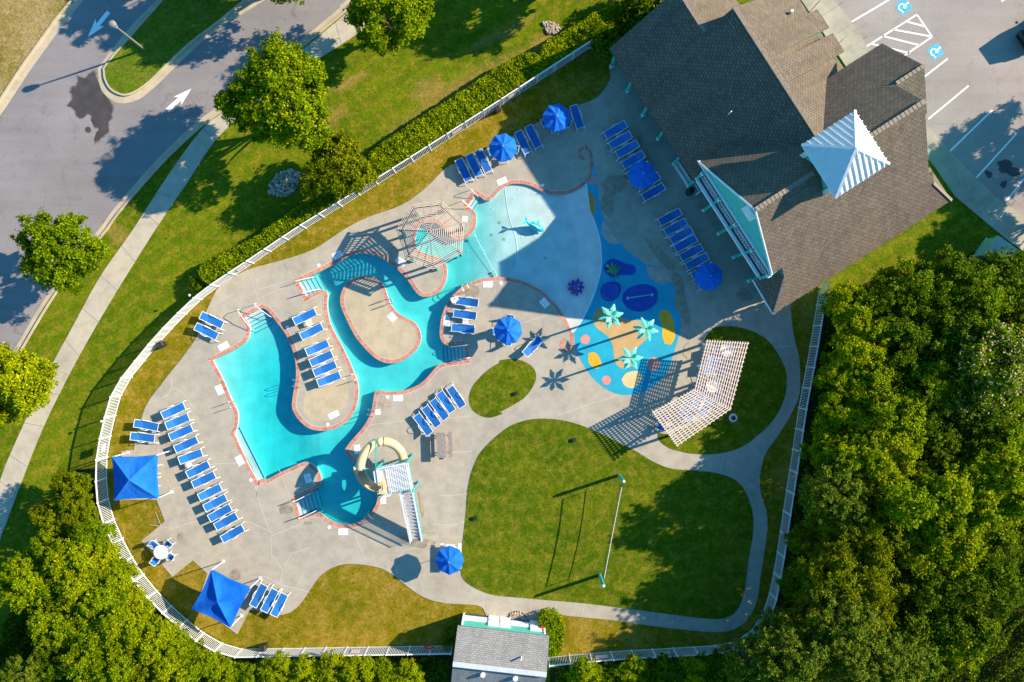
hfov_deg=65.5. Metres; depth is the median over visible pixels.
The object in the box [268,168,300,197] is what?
stone bed
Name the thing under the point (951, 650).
broadleaf tree
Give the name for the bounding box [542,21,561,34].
stone bed
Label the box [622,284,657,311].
splash pad inlay
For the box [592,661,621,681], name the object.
broadleaf tree
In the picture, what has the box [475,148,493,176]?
sun lounger
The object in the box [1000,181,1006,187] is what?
car park stain
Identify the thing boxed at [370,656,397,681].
broadleaf tree
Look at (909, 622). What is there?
shrub
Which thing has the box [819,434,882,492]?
broadleaf tree
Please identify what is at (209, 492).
sun lounger
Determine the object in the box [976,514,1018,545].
broadleaf tree
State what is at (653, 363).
splash pad inlay
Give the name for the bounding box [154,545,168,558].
round table
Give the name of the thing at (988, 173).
car park stain
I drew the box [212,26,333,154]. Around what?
street tree
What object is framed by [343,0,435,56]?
street tree
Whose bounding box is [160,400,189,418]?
sun lounger
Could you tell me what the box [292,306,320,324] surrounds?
sun lounger
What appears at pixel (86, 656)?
broadleaf tree
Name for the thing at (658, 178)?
sun lounger
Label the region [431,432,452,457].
picnic table
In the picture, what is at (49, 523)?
broadleaf tree
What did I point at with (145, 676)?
broadleaf tree
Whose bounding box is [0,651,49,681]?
broadleaf tree
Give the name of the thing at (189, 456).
sun lounger
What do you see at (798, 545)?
broadleaf tree
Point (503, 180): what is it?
deck sign
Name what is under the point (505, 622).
door
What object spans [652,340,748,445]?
lattice pergola
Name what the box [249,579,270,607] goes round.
sun lounger
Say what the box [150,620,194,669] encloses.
broadleaf tree
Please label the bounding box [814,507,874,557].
broadleaf tree
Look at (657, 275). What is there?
splash pad inlay
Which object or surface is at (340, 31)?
sidewalk
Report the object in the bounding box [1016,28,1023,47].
parked car
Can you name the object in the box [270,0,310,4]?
street tree
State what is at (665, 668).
broadleaf tree
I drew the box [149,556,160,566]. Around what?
patio chair
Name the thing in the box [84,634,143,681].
broadleaf tree
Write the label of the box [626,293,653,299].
spray arch
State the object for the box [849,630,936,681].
broadleaf tree
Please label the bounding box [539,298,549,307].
deck sign
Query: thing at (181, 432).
sun lounger
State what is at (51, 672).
broadleaf tree
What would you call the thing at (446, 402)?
sun lounger
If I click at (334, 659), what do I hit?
broadleaf tree
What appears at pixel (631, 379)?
splash pad inlay
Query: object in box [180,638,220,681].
broadleaf tree
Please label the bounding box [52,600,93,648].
broadleaf tree
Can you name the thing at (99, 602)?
broadleaf tree
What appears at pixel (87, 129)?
road patch
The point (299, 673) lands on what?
broadleaf tree
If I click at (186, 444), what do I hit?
sun lounger
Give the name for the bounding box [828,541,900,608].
broadleaf tree
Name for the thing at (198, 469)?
sun lounger
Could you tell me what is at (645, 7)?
shrub
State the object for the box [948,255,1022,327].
broadleaf tree
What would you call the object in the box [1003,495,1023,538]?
broadleaf tree
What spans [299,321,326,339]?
sun lounger
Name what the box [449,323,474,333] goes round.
sun lounger
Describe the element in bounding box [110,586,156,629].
broadleaf tree
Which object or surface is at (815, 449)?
broadleaf tree
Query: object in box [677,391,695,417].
sun lounger
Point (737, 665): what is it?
broadleaf tree
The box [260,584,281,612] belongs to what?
sun lounger
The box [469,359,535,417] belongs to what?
lawn bed
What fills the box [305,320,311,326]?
side table
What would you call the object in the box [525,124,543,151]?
sun lounger
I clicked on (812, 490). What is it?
broadleaf tree
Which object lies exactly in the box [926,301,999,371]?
broadleaf tree
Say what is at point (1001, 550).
broadleaf tree
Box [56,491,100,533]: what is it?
broadleaf tree
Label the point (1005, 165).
car park stain
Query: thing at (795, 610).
broadleaf tree
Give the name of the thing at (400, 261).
deck sign
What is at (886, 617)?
broadleaf tree
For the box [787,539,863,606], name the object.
broadleaf tree
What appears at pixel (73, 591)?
broadleaf tree
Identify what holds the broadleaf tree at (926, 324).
on the woodland floor at (811, 403)
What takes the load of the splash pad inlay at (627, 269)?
on the splash pad
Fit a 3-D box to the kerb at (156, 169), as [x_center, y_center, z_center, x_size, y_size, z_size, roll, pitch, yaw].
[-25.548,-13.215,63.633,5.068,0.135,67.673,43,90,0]
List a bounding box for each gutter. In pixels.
[0,0,82,115]
[13,0,350,352]
[98,0,263,102]
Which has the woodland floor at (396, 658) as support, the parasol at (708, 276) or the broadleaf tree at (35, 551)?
the broadleaf tree at (35, 551)
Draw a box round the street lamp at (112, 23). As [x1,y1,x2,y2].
[108,20,145,50]
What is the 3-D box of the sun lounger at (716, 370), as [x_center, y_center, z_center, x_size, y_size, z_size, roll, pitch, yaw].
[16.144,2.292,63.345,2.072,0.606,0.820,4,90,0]
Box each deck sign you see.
[215,384,224,394]
[218,341,229,350]
[235,455,244,465]
[304,473,311,482]
[328,410,339,419]
[331,250,342,259]
[338,529,347,534]
[354,445,359,453]
[380,497,385,503]
[387,312,396,321]
[393,395,402,400]
[395,257,406,265]
[444,317,449,326]
[483,281,491,286]
[496,176,507,185]
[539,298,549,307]
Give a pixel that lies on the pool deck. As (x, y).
(277, 545)
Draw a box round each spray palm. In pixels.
[598,304,622,328]
[617,347,642,369]
[633,317,657,340]
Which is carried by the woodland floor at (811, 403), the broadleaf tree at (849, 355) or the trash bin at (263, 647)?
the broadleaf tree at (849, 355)
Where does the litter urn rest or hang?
on the pool deck
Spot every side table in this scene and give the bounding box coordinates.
[186,461,193,467]
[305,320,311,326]
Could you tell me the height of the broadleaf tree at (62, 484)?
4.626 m
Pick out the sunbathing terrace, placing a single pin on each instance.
(321, 403)
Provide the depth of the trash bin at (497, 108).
62.77 m
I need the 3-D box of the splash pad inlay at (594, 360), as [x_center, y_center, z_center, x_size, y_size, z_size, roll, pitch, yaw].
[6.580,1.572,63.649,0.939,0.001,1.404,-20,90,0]
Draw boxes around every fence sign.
[101,444,105,451]
[595,654,607,658]
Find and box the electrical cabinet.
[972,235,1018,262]
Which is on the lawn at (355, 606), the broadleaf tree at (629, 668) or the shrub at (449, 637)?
the shrub at (449, 637)
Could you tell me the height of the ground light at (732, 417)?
0.200 m
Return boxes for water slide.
[353,437,422,542]
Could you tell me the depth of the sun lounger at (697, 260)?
63.27 m
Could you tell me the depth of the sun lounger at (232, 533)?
63.27 m
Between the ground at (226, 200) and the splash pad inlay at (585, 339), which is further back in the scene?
the ground at (226, 200)
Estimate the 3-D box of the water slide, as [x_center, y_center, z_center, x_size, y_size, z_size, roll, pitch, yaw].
[-8.723,11.538,61.715,4.723,4.191,8.753,-40,90,0]
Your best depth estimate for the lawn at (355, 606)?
63.69 m
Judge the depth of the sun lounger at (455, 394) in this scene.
63.27 m
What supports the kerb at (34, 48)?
on the ground at (226, 200)
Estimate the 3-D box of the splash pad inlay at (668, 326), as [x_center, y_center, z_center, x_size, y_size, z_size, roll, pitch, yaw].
[12.458,-1.077,63.649,1.109,0.001,2.774,-11,90,0]
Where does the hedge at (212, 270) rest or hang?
on the ground at (226, 200)
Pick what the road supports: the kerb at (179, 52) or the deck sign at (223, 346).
the kerb at (179, 52)
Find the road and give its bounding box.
[0,0,345,351]
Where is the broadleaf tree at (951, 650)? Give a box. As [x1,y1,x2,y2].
[931,631,984,677]
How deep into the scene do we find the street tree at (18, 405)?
58.37 m
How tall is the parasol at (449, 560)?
2.690 m
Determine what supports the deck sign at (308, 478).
on the pool deck
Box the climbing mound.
[601,282,619,300]
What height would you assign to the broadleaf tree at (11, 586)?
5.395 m
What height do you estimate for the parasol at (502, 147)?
2.690 m
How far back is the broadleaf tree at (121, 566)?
59.77 m
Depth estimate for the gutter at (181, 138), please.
63.69 m
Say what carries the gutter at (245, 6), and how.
on the road
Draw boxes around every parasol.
[435,546,463,574]
[489,133,516,161]
[494,316,521,344]
[542,103,570,131]
[628,160,656,188]
[695,263,721,289]
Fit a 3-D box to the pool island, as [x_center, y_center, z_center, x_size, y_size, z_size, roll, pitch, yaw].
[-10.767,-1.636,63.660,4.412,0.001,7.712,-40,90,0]
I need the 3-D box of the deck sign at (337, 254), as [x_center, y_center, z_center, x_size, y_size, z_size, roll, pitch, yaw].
[-13.968,-6.876,63.645,0.800,0.013,0.500,-27,90,0]
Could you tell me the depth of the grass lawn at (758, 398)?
63.64 m
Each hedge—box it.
[197,191,347,284]
[368,52,546,179]
[537,607,564,657]
[539,4,630,71]
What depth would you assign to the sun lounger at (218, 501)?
63.27 m
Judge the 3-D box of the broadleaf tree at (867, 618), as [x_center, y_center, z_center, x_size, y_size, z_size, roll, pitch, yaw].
[23.549,20.107,59.119,5.708,9.170,6.198,3,90,0]
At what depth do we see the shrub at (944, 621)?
60.94 m
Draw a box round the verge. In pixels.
[0,0,73,95]
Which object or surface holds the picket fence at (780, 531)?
on the lawn at (355, 606)
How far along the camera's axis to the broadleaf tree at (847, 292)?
59.10 m
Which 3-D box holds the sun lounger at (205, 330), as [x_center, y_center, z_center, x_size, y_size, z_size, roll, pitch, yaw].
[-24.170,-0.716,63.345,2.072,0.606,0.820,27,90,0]
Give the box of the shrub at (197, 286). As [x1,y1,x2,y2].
[189,275,209,294]
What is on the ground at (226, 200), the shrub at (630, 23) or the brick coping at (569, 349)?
the shrub at (630, 23)
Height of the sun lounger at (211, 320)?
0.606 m
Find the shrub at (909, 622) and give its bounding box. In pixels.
[885,599,932,658]
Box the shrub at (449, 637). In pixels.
[439,621,456,649]
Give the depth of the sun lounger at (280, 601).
63.27 m
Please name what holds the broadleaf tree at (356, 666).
on the woodland floor at (396, 658)
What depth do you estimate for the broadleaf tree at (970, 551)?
57.12 m
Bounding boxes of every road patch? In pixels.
[67,72,111,142]
[85,127,90,132]
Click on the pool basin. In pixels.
(257, 372)
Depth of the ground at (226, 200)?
63.70 m
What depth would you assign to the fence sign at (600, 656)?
62.63 m
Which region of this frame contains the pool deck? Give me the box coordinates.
[121,61,799,633]
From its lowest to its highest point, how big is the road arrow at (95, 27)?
0.001 m
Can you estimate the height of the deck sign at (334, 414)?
0.013 m
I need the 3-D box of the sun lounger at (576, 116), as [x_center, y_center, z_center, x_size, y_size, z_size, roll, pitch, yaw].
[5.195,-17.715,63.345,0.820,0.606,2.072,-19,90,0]
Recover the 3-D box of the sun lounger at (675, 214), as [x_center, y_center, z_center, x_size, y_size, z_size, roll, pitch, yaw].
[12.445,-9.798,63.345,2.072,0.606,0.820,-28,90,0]
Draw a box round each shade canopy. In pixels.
[112,449,172,500]
[192,560,261,627]
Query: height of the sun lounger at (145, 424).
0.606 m
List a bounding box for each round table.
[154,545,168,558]
[706,378,719,392]
[721,343,734,356]
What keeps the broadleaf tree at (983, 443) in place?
on the woodland floor at (811, 403)
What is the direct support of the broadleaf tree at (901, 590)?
on the woodland floor at (811, 403)
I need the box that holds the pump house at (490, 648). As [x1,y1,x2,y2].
[451,612,548,681]
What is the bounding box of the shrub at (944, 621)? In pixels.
[917,599,974,643]
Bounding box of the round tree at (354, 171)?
[298,128,378,199]
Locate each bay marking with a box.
[895,0,911,15]
[927,43,943,59]
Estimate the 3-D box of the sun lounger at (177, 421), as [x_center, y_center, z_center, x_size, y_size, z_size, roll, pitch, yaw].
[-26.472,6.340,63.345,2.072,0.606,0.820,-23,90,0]
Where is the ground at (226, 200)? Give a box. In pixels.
[0,0,1014,681]
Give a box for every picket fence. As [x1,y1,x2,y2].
[94,41,590,657]
[548,282,829,666]
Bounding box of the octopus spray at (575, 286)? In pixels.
[568,278,583,295]
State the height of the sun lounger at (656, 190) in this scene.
0.606 m
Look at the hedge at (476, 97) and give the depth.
62.24 m
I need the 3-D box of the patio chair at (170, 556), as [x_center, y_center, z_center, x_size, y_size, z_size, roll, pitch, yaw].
[-27.058,17.133,63.204,0.654,0.879,0.620,32,90,0]
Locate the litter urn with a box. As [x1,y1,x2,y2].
[685,187,694,195]
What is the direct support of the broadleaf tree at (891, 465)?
on the woodland floor at (811, 403)
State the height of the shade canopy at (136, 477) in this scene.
3.500 m
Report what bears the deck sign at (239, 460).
on the pool deck
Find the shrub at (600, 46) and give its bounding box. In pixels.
[586,21,622,62]
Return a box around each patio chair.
[147,538,161,549]
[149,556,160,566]
[164,539,175,548]
[165,551,177,562]
[656,422,666,431]
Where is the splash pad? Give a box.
[573,161,680,394]
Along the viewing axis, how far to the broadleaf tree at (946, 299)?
58.12 m
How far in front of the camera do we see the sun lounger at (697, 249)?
63.27 m
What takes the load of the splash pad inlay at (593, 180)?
on the splash pad
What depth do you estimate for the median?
63.57 m
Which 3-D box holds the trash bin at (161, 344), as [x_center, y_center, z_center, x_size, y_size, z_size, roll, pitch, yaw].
[-27.780,0.278,63.225,0.481,0.950,0.481,-34,90,0]
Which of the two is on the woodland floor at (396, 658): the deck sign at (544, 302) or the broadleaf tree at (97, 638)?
the broadleaf tree at (97, 638)
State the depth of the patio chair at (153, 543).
63.24 m
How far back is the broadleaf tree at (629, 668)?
60.63 m
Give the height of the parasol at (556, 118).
2.690 m
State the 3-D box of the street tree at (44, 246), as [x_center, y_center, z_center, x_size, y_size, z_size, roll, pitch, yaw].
[-33.852,-6.994,60.172,6.834,7.069,6.341,42,90,0]
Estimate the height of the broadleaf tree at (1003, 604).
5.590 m
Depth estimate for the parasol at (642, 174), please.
61.42 m
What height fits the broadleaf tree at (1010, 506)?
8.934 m
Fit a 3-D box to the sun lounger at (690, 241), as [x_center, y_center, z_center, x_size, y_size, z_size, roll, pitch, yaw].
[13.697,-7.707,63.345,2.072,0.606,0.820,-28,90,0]
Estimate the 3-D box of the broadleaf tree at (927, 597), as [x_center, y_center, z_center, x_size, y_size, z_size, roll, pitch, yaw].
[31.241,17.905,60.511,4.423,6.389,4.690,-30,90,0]
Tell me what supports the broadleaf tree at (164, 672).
on the woodland floor at (396, 658)
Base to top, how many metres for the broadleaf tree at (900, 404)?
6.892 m
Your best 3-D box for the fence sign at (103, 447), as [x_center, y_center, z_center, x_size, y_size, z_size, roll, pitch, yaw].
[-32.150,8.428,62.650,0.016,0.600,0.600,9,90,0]
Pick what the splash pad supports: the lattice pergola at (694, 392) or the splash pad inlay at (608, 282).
the splash pad inlay at (608, 282)
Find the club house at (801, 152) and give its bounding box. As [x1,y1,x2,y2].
[609,0,951,314]
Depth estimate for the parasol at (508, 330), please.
61.42 m
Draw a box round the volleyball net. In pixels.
[598,474,624,586]
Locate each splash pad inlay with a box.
[581,335,589,343]
[588,191,595,214]
[588,352,601,368]
[589,176,596,184]
[593,307,646,367]
[600,282,620,300]
[602,220,618,243]
[602,376,610,384]
[604,259,635,276]
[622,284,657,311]
[622,371,641,387]
[646,266,671,283]
[647,357,659,370]
[659,310,674,344]
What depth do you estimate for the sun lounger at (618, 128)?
63.27 m
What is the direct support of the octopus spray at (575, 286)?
on the pool basin
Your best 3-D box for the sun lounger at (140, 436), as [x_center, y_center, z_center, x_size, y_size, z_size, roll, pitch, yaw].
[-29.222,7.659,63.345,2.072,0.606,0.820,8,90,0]
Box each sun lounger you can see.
[130,431,158,442]
[133,419,162,431]
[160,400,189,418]
[164,411,193,429]
[168,422,197,440]
[173,434,201,452]
[177,447,206,464]
[185,458,214,478]
[191,469,219,488]
[193,322,221,341]
[197,481,226,500]
[199,311,227,329]
[203,491,231,511]
[207,501,235,521]
[213,510,242,530]
[220,521,248,542]
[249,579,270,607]
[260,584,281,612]
[270,589,290,617]
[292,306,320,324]
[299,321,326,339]
[304,338,330,355]
[309,348,334,366]
[312,359,339,376]
[316,369,343,386]
[413,412,432,435]
[420,403,440,427]
[428,396,448,420]
[435,388,455,413]
[445,383,465,408]
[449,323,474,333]
[452,308,476,319]
[453,295,478,306]
[455,157,473,184]
[465,152,484,180]
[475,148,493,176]
[514,129,532,157]
[522,333,543,356]
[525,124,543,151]
[570,104,585,129]
[601,120,627,140]
[605,131,632,151]
[613,139,639,160]
[618,150,645,171]
[638,172,660,192]
[638,182,665,203]
[654,208,681,227]
[660,218,687,237]
[666,226,693,245]
[670,234,697,254]
[676,243,703,262]
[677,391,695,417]
[681,252,709,272]
[685,402,695,421]
[688,262,711,281]
[692,391,707,410]
[698,393,714,417]
[703,366,725,374]
[707,358,727,367]
[709,352,724,361]
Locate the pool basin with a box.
[213,183,601,524]
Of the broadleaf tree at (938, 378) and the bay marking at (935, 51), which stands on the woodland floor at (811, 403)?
the broadleaf tree at (938, 378)
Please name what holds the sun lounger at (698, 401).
on the pool deck
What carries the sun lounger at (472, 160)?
on the pool deck
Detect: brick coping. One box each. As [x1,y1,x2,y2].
[208,180,585,528]
[340,276,420,362]
[560,333,573,352]
[577,146,592,182]
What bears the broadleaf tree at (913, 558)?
on the woodland floor at (811, 403)
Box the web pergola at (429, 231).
[395,199,465,270]
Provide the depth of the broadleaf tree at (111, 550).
59.96 m
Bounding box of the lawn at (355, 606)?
[107,50,819,656]
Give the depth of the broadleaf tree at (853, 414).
59.07 m
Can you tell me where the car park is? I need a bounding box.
[834,0,1023,215]
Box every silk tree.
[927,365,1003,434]
[948,319,1023,425]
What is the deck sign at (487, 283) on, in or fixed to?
on the pool deck
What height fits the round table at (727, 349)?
0.732 m
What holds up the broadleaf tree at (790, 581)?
on the woodland floor at (811, 403)
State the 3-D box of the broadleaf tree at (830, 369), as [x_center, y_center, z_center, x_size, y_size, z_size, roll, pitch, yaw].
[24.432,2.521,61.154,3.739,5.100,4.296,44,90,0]
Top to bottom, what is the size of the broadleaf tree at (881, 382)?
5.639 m
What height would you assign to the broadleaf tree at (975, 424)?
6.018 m
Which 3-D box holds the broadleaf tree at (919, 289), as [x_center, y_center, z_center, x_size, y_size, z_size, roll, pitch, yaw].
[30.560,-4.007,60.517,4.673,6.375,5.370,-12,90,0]
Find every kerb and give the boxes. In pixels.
[0,0,72,101]
[20,6,347,352]
[103,0,245,95]
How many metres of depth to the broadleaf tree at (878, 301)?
58.73 m
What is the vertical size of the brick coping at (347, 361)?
0.132 m
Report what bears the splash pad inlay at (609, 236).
on the splash pad
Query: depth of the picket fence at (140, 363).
62.66 m
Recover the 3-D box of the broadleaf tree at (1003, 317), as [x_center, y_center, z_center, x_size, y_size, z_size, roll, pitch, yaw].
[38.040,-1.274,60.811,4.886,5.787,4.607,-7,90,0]
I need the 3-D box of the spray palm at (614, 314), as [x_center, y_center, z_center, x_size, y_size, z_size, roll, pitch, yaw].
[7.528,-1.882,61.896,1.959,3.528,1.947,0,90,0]
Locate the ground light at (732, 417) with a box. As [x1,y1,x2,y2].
[729,414,736,421]
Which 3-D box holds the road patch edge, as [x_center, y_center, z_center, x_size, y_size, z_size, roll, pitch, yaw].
[-33.685,-18.730,63.690,3.374,0.001,5.634,-29,90,0]
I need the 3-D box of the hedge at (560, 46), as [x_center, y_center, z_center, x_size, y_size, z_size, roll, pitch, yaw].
[5.656,-24.116,62.881,8.005,1.717,2.238,-28,90,0]
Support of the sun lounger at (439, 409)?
on the pool deck
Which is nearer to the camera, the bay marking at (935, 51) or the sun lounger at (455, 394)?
the sun lounger at (455, 394)
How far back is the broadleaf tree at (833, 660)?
59.18 m
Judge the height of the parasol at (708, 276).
2.690 m
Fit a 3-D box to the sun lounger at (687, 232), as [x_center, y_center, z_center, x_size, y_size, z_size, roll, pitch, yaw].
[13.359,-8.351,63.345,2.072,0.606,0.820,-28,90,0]
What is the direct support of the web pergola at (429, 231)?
on the pool deck
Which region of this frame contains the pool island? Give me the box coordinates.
[344,280,416,359]
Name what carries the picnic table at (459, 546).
on the pool deck
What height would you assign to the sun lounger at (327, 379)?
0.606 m
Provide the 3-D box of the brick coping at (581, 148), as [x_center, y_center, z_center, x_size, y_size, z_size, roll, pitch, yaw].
[6.071,-14.170,63.646,1.174,0.001,2.943,-18,90,0]
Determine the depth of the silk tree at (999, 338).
56.99 m
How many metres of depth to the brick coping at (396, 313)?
63.65 m
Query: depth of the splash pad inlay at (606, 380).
63.65 m
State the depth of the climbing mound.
63.46 m
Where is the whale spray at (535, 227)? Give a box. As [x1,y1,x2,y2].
[522,216,544,233]
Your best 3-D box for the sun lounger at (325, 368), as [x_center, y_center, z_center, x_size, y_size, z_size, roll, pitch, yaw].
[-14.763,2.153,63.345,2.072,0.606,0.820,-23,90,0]
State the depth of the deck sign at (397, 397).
63.64 m
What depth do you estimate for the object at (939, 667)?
61.44 m
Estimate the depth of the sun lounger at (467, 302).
63.27 m
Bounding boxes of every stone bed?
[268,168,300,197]
[508,611,527,620]
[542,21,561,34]
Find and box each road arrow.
[88,11,109,36]
[166,89,190,110]
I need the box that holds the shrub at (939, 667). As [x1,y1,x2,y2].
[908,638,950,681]
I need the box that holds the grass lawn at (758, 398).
[658,326,786,453]
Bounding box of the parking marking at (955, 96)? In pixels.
[852,0,1023,201]
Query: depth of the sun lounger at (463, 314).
63.27 m
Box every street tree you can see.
[0,342,59,429]
[10,206,113,295]
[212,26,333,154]
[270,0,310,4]
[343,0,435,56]
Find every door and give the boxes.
[488,615,498,626]
[499,616,510,627]
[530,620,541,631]
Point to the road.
(55, 161)
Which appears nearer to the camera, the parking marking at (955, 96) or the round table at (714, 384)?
the round table at (714, 384)
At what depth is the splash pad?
63.65 m
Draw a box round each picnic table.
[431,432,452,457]
[440,543,461,568]
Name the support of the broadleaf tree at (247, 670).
on the woodland floor at (396, 658)
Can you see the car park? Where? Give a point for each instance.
(980, 45)
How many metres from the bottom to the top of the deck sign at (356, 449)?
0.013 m
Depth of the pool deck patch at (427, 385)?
63.66 m
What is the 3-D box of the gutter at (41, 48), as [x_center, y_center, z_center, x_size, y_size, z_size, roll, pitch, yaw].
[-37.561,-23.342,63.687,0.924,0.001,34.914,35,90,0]
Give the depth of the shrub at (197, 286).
62.79 m
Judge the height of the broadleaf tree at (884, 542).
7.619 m
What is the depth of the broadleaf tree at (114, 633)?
59.34 m
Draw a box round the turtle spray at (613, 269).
[606,263,619,275]
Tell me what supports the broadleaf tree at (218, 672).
on the woodland floor at (396, 658)
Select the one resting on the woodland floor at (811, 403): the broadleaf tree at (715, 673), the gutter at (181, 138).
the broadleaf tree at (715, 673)
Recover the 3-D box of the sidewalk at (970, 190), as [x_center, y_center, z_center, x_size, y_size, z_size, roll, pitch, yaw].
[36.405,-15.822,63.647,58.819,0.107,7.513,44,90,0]
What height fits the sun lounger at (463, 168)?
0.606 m
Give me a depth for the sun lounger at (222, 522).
63.27 m
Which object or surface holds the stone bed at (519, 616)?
on the planting bed
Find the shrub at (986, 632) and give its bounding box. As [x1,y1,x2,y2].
[956,605,1004,663]
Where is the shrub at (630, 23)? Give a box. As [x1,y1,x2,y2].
[612,0,643,34]
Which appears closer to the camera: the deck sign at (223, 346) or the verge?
the deck sign at (223, 346)
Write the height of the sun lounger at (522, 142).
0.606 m
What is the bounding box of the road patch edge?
[67,70,113,144]
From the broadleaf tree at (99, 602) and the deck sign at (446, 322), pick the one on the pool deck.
the deck sign at (446, 322)
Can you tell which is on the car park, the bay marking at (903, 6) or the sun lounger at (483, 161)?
the bay marking at (903, 6)
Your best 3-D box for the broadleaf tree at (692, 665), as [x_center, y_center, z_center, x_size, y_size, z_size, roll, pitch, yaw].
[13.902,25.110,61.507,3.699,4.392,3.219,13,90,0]
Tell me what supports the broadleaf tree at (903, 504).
on the woodland floor at (811, 403)
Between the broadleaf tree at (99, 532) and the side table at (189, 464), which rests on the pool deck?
the side table at (189, 464)
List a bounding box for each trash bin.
[156,340,166,348]
[259,642,267,651]
[494,104,501,113]
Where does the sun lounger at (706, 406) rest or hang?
on the pool deck
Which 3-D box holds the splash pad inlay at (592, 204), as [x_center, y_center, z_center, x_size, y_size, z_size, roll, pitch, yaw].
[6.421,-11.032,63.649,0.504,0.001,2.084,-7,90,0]
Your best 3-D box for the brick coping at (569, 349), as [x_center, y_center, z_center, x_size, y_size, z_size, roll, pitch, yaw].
[4.408,0.138,63.646,1.162,0.001,1.610,0,90,0]
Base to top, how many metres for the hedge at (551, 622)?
1.612 m
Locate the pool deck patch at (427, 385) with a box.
[423,382,431,389]
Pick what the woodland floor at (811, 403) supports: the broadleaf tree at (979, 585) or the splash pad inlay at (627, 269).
the broadleaf tree at (979, 585)
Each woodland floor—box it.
[0,467,451,681]
[550,246,1023,681]
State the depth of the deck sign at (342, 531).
63.64 m
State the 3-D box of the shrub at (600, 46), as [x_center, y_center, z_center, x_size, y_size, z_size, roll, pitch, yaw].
[7.570,-23.513,62.363,3.580,2.695,3.551,-11,90,0]
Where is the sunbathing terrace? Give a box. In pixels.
[297,302,348,420]
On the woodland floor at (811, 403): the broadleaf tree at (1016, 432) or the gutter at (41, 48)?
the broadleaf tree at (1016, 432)
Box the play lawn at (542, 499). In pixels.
[461,419,752,618]
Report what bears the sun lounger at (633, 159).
on the pool deck
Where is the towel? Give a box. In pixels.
[451,296,458,302]
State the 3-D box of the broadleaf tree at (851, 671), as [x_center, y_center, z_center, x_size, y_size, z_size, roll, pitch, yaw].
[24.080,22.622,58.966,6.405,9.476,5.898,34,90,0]
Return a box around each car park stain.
[985,170,991,177]
[997,159,1019,175]
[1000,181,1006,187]
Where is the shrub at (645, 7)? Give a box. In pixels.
[619,0,662,24]
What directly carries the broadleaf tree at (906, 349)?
on the woodland floor at (811, 403)
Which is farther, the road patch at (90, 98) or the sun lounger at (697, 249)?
the road patch at (90, 98)
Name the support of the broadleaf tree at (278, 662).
on the woodland floor at (396, 658)
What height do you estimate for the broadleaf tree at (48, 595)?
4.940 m
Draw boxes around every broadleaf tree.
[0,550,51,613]
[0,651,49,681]
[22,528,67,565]
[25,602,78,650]
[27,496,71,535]
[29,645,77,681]
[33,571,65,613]
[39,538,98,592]
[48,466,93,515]
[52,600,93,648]
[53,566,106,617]
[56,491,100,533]
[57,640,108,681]
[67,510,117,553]
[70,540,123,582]
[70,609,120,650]
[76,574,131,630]
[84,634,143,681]
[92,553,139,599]
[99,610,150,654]
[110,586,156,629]
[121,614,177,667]
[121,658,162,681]
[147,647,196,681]
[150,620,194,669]
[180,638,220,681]
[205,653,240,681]
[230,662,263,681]
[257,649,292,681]
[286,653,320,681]
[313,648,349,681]
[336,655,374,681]
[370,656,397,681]
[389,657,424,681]
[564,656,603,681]
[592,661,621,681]
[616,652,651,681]
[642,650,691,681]
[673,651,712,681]
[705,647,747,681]
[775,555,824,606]
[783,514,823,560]
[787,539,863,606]
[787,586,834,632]
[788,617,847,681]
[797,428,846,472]
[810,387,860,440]
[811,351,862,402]
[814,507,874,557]
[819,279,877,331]
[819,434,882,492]
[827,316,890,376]
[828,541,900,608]
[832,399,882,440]
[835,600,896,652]
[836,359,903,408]
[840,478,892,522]
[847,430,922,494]
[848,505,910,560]
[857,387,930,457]
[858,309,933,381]
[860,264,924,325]
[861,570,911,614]
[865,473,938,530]
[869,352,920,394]
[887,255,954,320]
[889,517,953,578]
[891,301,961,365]
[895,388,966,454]
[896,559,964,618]
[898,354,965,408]
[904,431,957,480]
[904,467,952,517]
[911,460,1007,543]
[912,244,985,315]
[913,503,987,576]
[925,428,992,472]
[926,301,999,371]
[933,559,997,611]
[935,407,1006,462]
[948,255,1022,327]
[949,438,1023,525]
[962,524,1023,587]
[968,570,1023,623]
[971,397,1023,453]
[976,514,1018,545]
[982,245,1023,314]
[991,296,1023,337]
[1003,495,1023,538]
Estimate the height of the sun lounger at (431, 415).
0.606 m
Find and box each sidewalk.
[0,12,364,537]
[801,0,1023,250]
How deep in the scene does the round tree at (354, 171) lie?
59.53 m
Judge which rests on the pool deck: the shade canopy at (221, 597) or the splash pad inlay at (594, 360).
the shade canopy at (221, 597)
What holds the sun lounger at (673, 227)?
on the pool deck
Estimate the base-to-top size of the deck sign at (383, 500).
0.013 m
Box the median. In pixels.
[105,0,241,93]
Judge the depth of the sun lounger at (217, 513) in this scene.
63.27 m

